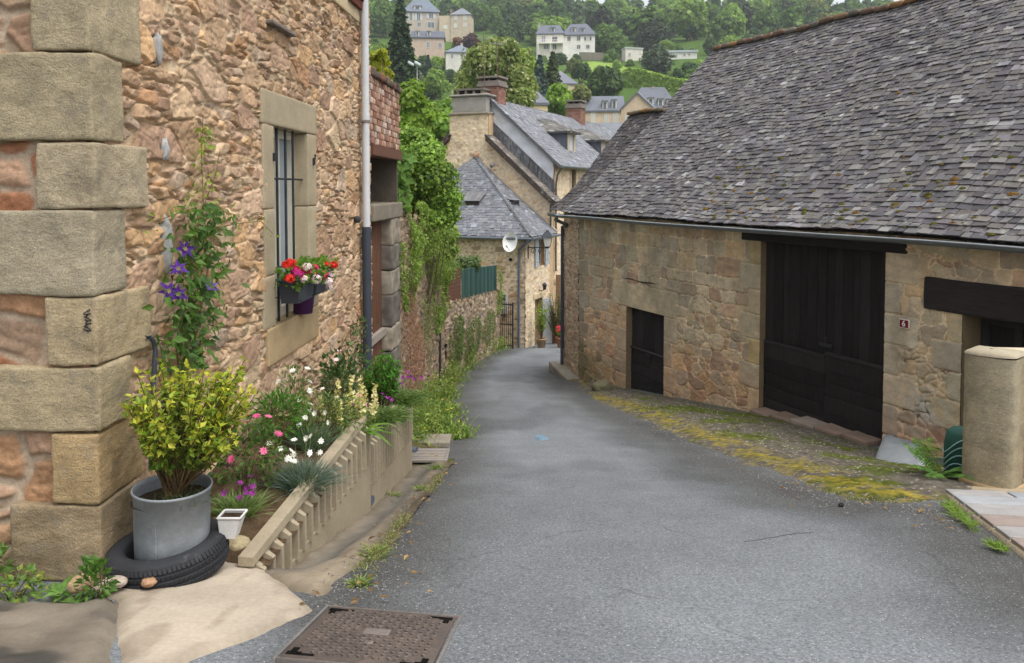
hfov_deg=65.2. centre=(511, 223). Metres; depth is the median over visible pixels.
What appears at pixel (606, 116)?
window
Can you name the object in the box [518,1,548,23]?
broadleaf tree
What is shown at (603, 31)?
broadleaf tree
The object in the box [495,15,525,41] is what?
broadleaf tree
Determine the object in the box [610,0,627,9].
broadleaf tree
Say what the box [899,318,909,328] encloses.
number plate
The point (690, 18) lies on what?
broadleaf tree
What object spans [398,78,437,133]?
maple tree
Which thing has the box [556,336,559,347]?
flower pot
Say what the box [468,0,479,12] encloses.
broadleaf tree
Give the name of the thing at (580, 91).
pale tree
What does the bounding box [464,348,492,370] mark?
weed clump
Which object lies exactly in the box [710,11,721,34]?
broadleaf tree
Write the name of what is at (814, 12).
broadleaf tree
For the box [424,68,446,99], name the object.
broadleaf tree
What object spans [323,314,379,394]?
ivy
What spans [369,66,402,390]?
terrace annex
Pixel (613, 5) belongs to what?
broadleaf tree
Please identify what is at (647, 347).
door
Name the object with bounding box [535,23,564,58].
white wing
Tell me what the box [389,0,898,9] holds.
sky
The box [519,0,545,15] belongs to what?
broadleaf tree
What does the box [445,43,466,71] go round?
house
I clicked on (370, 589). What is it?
dry leaves
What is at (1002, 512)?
paving
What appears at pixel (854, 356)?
door
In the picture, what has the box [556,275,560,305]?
plank door
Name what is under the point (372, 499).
pipe stub
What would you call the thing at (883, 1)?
broadleaf tree
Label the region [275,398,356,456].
dianthus
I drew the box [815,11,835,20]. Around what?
broadleaf tree
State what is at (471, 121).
gable house
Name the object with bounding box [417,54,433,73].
broadleaf tree
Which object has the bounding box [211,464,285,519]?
daisy clump
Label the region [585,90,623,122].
house
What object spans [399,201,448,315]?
creeper
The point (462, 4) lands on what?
broadleaf tree
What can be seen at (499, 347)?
weed clump
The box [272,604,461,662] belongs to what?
manhole cover
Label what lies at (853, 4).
broadleaf tree
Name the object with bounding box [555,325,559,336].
pot plant
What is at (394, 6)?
broadleaf tree
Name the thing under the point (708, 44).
broadleaf tree
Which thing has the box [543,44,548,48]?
window
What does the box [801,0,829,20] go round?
broadleaf tree
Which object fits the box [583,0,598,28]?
broadleaf tree
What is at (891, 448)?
cement slab
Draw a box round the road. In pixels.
[0,343,1023,662]
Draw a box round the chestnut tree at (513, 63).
[451,35,539,107]
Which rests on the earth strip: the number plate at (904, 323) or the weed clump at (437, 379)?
the weed clump at (437, 379)
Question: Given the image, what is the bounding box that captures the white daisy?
[275,363,313,418]
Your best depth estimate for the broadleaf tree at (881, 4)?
333.73 m
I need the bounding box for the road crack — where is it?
[744,532,813,541]
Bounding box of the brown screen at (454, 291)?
[445,267,460,301]
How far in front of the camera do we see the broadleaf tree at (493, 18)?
321.05 m
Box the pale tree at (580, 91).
[572,84,591,103]
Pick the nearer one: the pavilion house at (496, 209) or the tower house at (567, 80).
the pavilion house at (496, 209)
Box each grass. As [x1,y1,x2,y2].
[345,471,447,573]
[613,386,878,450]
[935,497,1009,551]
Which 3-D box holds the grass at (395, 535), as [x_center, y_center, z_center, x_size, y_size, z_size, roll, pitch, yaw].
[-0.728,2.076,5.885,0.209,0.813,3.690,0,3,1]
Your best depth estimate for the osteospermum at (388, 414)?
6.98 m
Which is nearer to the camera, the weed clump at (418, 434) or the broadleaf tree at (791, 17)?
the weed clump at (418, 434)
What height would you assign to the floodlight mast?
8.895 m
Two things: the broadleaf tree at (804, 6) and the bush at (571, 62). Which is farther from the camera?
the broadleaf tree at (804, 6)
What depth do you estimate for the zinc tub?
3.90 m
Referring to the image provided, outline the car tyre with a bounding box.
[103,518,228,589]
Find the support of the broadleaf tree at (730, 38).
on the ground at (626, 93)
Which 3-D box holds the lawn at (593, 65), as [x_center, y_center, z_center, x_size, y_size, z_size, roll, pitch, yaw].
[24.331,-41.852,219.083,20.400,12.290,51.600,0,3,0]
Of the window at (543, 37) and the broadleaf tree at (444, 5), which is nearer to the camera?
the window at (543, 37)
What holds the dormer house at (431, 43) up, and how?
on the ground at (626, 93)
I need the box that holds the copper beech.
[461,32,481,48]
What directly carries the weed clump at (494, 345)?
on the earth strip
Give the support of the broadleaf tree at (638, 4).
on the ground at (626, 93)
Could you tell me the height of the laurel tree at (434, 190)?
3.820 m
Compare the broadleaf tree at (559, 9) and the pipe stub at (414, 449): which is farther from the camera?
the broadleaf tree at (559, 9)
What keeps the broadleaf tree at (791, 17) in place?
on the ground at (626, 93)
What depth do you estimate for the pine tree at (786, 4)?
322.58 m
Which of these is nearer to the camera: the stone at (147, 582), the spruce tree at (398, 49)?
the stone at (147, 582)
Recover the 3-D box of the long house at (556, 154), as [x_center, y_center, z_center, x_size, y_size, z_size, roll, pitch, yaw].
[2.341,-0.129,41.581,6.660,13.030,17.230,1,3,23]
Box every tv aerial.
[476,35,490,87]
[489,40,503,74]
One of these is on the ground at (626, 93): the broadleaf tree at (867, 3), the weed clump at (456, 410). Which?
the broadleaf tree at (867, 3)
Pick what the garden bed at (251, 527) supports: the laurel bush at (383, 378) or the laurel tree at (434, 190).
the laurel bush at (383, 378)
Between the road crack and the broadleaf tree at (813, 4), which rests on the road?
the road crack
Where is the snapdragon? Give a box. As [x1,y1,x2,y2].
[316,374,379,433]
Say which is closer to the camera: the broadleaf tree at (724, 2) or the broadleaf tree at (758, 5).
the broadleaf tree at (758, 5)
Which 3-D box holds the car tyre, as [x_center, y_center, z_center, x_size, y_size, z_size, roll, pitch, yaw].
[-1.742,1.677,4.052,0.587,0.211,0.587,0,3,0]
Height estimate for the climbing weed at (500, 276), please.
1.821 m
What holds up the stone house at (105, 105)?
on the ground at (626, 93)
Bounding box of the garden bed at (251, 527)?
[207,394,385,569]
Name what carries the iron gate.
attached to the retaining wall at (480, 305)
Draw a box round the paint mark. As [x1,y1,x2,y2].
[534,435,547,440]
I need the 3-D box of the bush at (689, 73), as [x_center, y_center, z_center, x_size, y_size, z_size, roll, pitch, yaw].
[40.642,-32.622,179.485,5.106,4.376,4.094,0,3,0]
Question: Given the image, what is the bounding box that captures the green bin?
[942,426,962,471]
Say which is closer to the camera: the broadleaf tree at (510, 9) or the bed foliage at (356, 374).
the bed foliage at (356, 374)
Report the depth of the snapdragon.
6.34 m
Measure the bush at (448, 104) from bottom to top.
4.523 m
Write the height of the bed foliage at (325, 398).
0.383 m
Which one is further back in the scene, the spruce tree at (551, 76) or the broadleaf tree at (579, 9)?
the broadleaf tree at (579, 9)
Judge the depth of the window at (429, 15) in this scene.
297.31 m
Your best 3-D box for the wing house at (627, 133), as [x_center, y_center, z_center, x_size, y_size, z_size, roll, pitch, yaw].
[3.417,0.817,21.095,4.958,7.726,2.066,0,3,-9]
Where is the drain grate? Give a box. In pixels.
[412,448,449,463]
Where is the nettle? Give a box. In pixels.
[72,554,120,602]
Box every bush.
[207,413,288,490]
[312,345,361,417]
[361,350,403,406]
[369,47,394,201]
[424,90,434,99]
[430,55,439,62]
[431,62,442,72]
[435,57,445,70]
[435,99,451,107]
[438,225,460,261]
[443,69,455,82]
[444,80,453,91]
[449,254,482,272]
[452,36,462,45]
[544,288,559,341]
[555,52,567,64]
[563,57,579,72]
[570,60,591,83]
[573,53,581,61]
[602,49,619,62]
[612,60,622,68]
[625,59,634,65]
[669,68,684,77]
[673,45,684,49]
[680,61,698,74]
[683,68,696,78]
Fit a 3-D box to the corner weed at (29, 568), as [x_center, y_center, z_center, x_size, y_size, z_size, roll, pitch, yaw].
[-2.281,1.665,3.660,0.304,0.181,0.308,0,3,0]
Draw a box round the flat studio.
[621,47,643,60]
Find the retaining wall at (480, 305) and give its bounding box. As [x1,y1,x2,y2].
[444,289,501,374]
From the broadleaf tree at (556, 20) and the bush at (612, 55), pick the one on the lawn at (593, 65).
the bush at (612, 55)
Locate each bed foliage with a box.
[263,393,297,415]
[286,387,365,440]
[334,366,369,398]
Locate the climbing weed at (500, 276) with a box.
[495,267,504,314]
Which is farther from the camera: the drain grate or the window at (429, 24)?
the window at (429, 24)
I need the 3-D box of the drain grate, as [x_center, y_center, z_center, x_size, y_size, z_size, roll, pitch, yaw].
[-0.948,2.637,9.060,0.460,0.055,0.410,0,3,0]
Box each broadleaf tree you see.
[369,0,374,22]
[369,8,374,35]
[370,38,379,44]
[370,42,388,55]
[371,0,394,37]
[371,0,396,34]
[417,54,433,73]
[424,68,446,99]
[438,0,454,13]
[441,8,453,15]
[452,0,460,8]
[457,0,465,8]
[464,0,478,10]
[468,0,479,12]
[470,2,488,30]
[484,5,503,33]
[494,24,515,38]
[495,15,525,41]
[500,1,523,20]
[510,0,519,4]
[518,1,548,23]
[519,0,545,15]
[523,11,546,34]
[529,18,545,43]
[533,58,547,73]
[544,15,571,31]
[546,1,572,18]
[547,0,563,6]
[563,0,574,11]
[571,0,587,20]
[572,16,585,23]
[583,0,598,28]
[591,3,616,28]
[593,22,619,52]
[603,1,618,8]
[606,31,627,56]
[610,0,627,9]
[614,8,624,29]
[620,5,636,15]
[621,14,632,38]
[626,6,670,49]
[630,0,643,10]
[648,0,656,6]
[652,0,677,14]
[659,39,673,49]
[666,8,680,36]
[669,0,709,40]
[702,37,715,54]
[705,1,720,37]
[708,0,722,10]
[709,11,736,44]
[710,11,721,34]
[718,34,737,44]
[721,0,727,6]
[721,3,747,37]
[726,0,745,7]
[741,28,765,38]
[750,5,780,33]
[751,0,773,11]
[772,0,810,19]
[775,6,782,29]
[778,5,803,29]
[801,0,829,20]
[804,16,815,24]
[805,7,826,21]
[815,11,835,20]
[827,2,845,13]
[846,0,866,10]
[861,0,876,7]
[875,0,893,6]
[876,1,889,5]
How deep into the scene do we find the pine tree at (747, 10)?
299.16 m
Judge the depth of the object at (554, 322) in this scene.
31.52 m
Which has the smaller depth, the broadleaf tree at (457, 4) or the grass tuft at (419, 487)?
the grass tuft at (419, 487)
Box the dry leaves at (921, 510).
[628,426,980,528]
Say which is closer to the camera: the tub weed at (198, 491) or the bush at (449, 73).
the tub weed at (198, 491)
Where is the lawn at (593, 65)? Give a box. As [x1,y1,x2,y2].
[582,61,626,71]
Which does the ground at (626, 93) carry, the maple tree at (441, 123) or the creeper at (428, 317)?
the maple tree at (441, 123)
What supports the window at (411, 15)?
in the manor
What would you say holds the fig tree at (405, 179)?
on the garden wall at (433, 358)
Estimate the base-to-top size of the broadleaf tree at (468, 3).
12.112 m
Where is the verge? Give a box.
[569,379,973,503]
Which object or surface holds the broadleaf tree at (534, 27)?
on the ground at (626, 93)
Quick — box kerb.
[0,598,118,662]
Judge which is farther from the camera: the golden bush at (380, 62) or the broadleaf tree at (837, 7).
the broadleaf tree at (837, 7)
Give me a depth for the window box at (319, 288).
7.11 m
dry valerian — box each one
[401,290,426,392]
[461,313,499,367]
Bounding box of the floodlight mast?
[408,61,420,79]
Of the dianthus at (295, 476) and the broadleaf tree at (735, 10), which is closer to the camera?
the dianthus at (295, 476)
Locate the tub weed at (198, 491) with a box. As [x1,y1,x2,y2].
[142,480,217,510]
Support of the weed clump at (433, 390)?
on the earth strip
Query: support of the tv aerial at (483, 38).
attached to the gable house at (471, 121)
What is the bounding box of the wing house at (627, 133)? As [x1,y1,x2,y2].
[547,107,666,379]
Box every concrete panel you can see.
[238,414,370,570]
[368,404,412,508]
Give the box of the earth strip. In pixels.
[412,369,467,461]
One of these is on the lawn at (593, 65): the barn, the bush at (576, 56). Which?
the bush at (576, 56)
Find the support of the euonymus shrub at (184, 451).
in the zinc tub
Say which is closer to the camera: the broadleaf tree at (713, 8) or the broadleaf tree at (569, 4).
the broadleaf tree at (713, 8)
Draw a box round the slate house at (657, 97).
[638,87,671,107]
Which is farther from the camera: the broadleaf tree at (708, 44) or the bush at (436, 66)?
the broadleaf tree at (708, 44)
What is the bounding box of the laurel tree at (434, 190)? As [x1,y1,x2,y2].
[398,125,465,313]
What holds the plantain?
on the road
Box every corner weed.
[0,541,15,579]
[0,562,53,602]
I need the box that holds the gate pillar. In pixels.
[958,346,1023,488]
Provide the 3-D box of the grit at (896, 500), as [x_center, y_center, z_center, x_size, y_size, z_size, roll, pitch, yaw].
[2.183,2.645,10.194,1.654,2.158,11.638,0,3,-9]
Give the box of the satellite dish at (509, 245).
[502,232,524,251]
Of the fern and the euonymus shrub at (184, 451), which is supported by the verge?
the fern
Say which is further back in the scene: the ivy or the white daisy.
the ivy
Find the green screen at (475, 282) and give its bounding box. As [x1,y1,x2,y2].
[461,265,496,298]
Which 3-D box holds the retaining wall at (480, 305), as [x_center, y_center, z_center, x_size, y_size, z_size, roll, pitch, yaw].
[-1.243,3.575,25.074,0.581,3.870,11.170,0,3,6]
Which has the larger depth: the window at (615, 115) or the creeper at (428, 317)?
the window at (615, 115)
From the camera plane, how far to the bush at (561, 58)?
236.68 m
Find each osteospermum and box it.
[342,393,429,433]
[367,371,435,411]
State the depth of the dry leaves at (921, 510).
5.98 m
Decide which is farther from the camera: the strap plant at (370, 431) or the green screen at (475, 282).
the green screen at (475, 282)
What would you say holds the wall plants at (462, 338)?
attached to the retaining wall at (480, 305)
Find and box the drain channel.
[265,453,453,596]
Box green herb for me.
[247,384,311,443]
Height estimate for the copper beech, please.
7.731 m
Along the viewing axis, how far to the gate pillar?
6.84 m
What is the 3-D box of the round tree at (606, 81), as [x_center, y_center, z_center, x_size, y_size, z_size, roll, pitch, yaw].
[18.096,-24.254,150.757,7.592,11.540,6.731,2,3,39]
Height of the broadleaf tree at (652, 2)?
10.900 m
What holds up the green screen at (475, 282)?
on the retaining wall at (480, 305)
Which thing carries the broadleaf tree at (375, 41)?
on the ground at (626, 93)
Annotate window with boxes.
[272,129,294,317]
[408,13,413,19]
[415,13,421,20]
[427,13,434,18]
[427,22,434,27]
[539,35,546,41]
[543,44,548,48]
[570,168,576,189]
[584,36,590,40]
[591,112,594,122]
[604,114,608,122]
[613,113,617,122]
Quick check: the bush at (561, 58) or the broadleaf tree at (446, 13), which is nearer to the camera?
the bush at (561, 58)
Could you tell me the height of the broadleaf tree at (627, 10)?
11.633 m
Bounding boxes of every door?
[370,221,385,366]
[535,298,551,344]
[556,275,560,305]
[630,308,663,393]
[763,242,828,421]
[818,247,885,439]
[980,317,1023,347]
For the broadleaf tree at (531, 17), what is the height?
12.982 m
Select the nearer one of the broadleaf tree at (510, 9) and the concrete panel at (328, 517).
the concrete panel at (328, 517)
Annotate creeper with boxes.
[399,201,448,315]
[419,246,435,366]
[426,225,464,334]
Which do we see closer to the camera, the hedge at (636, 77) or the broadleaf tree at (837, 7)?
the hedge at (636, 77)
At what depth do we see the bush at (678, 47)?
256.56 m
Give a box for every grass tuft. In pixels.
[339,571,375,589]
[355,542,399,558]
[385,488,404,496]
[412,484,429,490]
[421,463,449,469]
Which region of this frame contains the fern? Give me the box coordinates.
[902,437,973,479]
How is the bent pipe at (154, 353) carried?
attached to the stone house at (105, 105)
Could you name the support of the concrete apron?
on the road
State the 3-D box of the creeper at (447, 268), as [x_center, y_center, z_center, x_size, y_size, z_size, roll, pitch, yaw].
[-1.395,1.087,17.384,0.570,2.799,4.459,0,3,0]
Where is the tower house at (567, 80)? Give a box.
[557,71,577,92]
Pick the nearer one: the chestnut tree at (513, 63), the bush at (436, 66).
the chestnut tree at (513, 63)
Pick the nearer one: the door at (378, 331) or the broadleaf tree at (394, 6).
the door at (378, 331)
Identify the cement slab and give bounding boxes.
[876,434,924,465]
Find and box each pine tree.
[590,5,613,28]
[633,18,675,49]
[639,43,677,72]
[740,3,755,34]
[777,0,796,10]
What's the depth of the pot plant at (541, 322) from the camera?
30.32 m
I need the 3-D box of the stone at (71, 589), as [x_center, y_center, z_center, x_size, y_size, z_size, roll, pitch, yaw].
[-1.990,1.663,3.696,0.111,0.071,0.132,0,3,0]
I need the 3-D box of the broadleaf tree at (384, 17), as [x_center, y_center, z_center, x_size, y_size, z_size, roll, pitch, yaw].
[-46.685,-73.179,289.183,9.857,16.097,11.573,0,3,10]
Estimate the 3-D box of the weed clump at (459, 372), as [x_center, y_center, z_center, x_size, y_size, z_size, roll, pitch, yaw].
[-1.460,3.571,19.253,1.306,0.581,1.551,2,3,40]
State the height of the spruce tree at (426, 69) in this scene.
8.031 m
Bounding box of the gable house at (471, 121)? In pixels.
[385,88,560,308]
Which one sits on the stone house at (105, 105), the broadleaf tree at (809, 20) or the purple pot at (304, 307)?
the purple pot at (304, 307)
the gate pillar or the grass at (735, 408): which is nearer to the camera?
the gate pillar
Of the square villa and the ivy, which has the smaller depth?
the ivy
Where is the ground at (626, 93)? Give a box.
[369,18,875,384]
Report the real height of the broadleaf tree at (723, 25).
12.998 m
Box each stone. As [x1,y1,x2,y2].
[67,573,93,593]
[100,575,127,588]
[141,576,156,587]
[229,535,250,550]
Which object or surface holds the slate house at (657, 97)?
on the ground at (626, 93)
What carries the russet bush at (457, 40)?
on the ground at (626, 93)
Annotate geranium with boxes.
[274,257,327,291]
[299,254,339,289]
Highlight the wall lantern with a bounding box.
[528,230,552,257]
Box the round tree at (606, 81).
[584,65,626,95]
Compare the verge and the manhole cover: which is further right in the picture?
the verge
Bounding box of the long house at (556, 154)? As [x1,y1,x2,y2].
[477,75,613,316]
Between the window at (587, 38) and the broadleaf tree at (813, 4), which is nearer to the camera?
the window at (587, 38)
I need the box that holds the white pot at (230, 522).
[216,509,247,538]
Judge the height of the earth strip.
3.103 m
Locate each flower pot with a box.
[536,337,546,347]
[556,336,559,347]
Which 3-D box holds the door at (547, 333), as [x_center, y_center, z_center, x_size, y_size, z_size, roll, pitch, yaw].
[1.011,4.023,31.660,1.147,2.200,0.473,-2,3,-34]
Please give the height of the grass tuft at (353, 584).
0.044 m
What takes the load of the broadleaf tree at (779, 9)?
on the ground at (626, 93)
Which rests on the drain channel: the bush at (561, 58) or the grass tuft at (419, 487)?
the grass tuft at (419, 487)
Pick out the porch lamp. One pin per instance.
(544, 284)
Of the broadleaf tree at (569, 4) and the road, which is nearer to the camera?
the road
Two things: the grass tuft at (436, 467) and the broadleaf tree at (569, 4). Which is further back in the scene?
the broadleaf tree at (569, 4)
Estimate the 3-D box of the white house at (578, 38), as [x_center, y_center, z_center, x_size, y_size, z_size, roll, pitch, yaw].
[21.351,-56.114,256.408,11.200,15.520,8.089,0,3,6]
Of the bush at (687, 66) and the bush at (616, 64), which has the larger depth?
the bush at (616, 64)
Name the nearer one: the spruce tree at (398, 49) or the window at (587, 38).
the spruce tree at (398, 49)
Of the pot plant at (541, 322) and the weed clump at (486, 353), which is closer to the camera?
the weed clump at (486, 353)
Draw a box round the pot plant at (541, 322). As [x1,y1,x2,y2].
[534,300,549,338]
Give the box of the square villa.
[439,8,474,41]
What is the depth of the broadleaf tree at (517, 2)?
404.25 m
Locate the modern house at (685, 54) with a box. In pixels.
[667,50,697,59]
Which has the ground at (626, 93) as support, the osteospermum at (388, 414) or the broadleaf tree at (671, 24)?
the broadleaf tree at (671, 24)
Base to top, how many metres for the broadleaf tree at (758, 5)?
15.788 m
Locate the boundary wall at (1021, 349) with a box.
[998,347,1023,483]
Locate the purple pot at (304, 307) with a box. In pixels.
[294,296,313,314]
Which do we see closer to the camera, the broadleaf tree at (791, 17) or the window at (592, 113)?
the window at (592, 113)
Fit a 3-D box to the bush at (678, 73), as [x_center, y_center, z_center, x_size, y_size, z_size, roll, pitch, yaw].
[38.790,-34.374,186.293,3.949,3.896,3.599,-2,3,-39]
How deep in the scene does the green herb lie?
5.79 m
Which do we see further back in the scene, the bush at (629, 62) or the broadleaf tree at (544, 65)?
the bush at (629, 62)
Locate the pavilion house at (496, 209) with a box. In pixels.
[444,153,560,347]
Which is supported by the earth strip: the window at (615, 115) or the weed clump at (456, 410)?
the weed clump at (456, 410)
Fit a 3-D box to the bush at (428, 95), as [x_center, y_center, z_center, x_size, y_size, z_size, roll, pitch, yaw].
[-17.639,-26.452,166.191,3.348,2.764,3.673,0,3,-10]
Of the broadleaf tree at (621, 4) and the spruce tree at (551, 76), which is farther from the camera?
the broadleaf tree at (621, 4)
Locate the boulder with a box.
[592,379,611,391]
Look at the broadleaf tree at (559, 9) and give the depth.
318.46 m
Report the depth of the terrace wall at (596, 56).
244.95 m
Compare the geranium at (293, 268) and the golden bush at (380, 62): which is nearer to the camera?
the geranium at (293, 268)
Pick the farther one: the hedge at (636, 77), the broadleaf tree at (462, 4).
the broadleaf tree at (462, 4)
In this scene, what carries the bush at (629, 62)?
on the lawn at (593, 65)
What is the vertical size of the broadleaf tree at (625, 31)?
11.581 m
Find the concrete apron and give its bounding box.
[93,562,311,662]
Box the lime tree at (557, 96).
[545,83,572,115]
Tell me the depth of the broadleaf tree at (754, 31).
243.85 m
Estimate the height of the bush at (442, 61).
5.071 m
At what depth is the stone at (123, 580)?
3.73 m
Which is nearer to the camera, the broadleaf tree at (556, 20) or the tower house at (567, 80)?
the tower house at (567, 80)
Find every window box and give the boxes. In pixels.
[275,276,314,303]
[313,268,333,295]
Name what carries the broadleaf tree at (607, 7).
on the ground at (626, 93)
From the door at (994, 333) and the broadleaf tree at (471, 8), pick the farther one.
the broadleaf tree at (471, 8)
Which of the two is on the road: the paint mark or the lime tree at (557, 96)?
the paint mark
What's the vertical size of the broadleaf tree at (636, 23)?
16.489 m
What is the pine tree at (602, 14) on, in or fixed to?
on the ground at (626, 93)
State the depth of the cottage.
79.71 m
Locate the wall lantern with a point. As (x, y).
(547, 236)
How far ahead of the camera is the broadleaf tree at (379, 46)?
201.36 m
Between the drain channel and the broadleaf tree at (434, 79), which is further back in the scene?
the broadleaf tree at (434, 79)
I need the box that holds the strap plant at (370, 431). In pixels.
[362,423,397,450]
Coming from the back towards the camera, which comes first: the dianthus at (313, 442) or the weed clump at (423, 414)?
the weed clump at (423, 414)
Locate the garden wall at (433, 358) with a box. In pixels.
[400,208,445,413]
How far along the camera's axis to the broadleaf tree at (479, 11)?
332.53 m
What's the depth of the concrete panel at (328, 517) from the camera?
5.20 m
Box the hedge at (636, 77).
[621,67,687,91]
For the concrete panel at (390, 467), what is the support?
on the road
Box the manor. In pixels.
[406,0,440,33]
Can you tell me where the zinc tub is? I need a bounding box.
[130,473,212,560]
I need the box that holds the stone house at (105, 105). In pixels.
[0,0,372,582]
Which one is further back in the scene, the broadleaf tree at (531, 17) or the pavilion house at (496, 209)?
the broadleaf tree at (531, 17)
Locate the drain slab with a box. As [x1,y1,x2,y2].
[413,434,451,446]
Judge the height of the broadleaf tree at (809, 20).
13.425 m
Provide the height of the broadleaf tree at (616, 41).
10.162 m
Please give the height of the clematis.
1.630 m
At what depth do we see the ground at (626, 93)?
271.95 m
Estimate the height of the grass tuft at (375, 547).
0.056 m
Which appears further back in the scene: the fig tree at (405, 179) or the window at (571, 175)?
the window at (571, 175)
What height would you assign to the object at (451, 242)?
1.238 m
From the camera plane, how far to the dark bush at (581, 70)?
185.76 m
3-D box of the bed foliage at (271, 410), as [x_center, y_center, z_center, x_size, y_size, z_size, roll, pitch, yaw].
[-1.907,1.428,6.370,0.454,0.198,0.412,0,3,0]
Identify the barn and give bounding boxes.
[555,0,1023,457]
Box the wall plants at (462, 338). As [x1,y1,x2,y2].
[449,309,496,368]
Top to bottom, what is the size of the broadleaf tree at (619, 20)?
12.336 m
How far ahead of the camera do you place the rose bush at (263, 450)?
4.99 m
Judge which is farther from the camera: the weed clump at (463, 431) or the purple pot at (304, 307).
the weed clump at (463, 431)
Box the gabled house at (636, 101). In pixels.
[620,92,655,121]
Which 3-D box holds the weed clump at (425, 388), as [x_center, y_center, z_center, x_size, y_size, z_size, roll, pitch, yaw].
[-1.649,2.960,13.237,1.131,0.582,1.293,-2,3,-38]
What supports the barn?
on the ground at (626, 93)
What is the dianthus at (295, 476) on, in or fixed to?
on the garden bed at (251, 527)
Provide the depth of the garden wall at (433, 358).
14.62 m
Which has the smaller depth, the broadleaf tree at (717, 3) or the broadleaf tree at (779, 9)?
the broadleaf tree at (779, 9)
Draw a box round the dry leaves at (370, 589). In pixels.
[299,463,456,605]
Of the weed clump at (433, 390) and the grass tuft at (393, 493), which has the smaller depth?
the grass tuft at (393, 493)
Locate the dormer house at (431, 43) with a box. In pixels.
[410,31,445,59]
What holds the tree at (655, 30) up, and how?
on the ground at (626, 93)
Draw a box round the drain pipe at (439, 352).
[438,300,441,387]
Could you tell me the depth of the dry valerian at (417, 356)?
12.97 m
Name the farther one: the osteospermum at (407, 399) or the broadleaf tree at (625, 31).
the broadleaf tree at (625, 31)
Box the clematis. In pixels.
[137,122,279,379]
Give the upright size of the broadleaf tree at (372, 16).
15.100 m
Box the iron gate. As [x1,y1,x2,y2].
[499,302,513,348]
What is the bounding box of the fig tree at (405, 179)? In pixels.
[394,148,417,216]
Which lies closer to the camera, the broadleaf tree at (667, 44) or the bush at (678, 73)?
the bush at (678, 73)
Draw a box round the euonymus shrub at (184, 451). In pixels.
[118,355,256,499]
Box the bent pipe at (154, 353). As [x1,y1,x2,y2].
[145,335,157,468]
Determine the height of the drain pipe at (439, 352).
2.413 m
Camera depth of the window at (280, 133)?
7.15 m
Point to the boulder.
(601, 385)
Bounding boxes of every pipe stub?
[371,495,374,504]
[412,447,417,452]
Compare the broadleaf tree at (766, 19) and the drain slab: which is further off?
the broadleaf tree at (766, 19)
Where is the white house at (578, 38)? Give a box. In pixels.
[564,24,595,59]
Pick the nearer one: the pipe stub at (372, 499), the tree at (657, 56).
the pipe stub at (372, 499)
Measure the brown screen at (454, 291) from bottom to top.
0.994 m
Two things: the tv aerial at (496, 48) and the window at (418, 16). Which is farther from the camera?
the window at (418, 16)
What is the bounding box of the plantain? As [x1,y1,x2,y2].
[26,574,74,602]
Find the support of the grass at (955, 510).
on the road
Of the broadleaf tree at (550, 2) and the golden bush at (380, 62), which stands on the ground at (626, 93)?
the broadleaf tree at (550, 2)
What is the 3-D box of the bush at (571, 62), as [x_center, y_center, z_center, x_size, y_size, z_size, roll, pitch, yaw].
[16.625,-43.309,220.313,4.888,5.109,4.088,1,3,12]
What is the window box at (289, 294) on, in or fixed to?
attached to the stone house at (105, 105)
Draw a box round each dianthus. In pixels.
[246,434,362,503]
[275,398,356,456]
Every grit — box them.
[299,467,458,617]
[585,401,1012,542]
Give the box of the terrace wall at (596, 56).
[579,52,622,63]
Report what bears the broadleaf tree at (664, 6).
on the ground at (626, 93)
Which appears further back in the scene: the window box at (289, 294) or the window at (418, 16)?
the window at (418, 16)
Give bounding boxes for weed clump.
[412,413,460,447]
[413,381,441,416]
[413,393,453,425]
[419,375,461,407]
[419,403,478,433]
[426,396,466,415]
[429,373,468,400]
[431,369,455,392]
[431,418,483,439]
[443,357,483,382]
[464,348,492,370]
[483,340,497,358]
[490,336,508,353]
[496,336,511,349]
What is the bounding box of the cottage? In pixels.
[531,91,548,111]
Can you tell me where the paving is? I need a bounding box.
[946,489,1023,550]
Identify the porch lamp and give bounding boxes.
[540,282,546,291]
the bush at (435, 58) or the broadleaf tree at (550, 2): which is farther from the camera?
the broadleaf tree at (550, 2)
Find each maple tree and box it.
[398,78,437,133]
[426,97,451,141]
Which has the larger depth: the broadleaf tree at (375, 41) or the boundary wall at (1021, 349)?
the broadleaf tree at (375, 41)
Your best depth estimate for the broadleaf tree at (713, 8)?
314.05 m
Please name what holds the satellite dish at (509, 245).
attached to the pavilion house at (496, 209)
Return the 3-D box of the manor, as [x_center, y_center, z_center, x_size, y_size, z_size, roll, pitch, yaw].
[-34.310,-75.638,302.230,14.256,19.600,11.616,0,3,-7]
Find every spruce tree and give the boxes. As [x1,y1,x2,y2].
[386,0,424,94]
[423,54,430,77]
[533,54,548,97]
[545,51,562,88]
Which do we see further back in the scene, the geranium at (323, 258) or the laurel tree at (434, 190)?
the laurel tree at (434, 190)

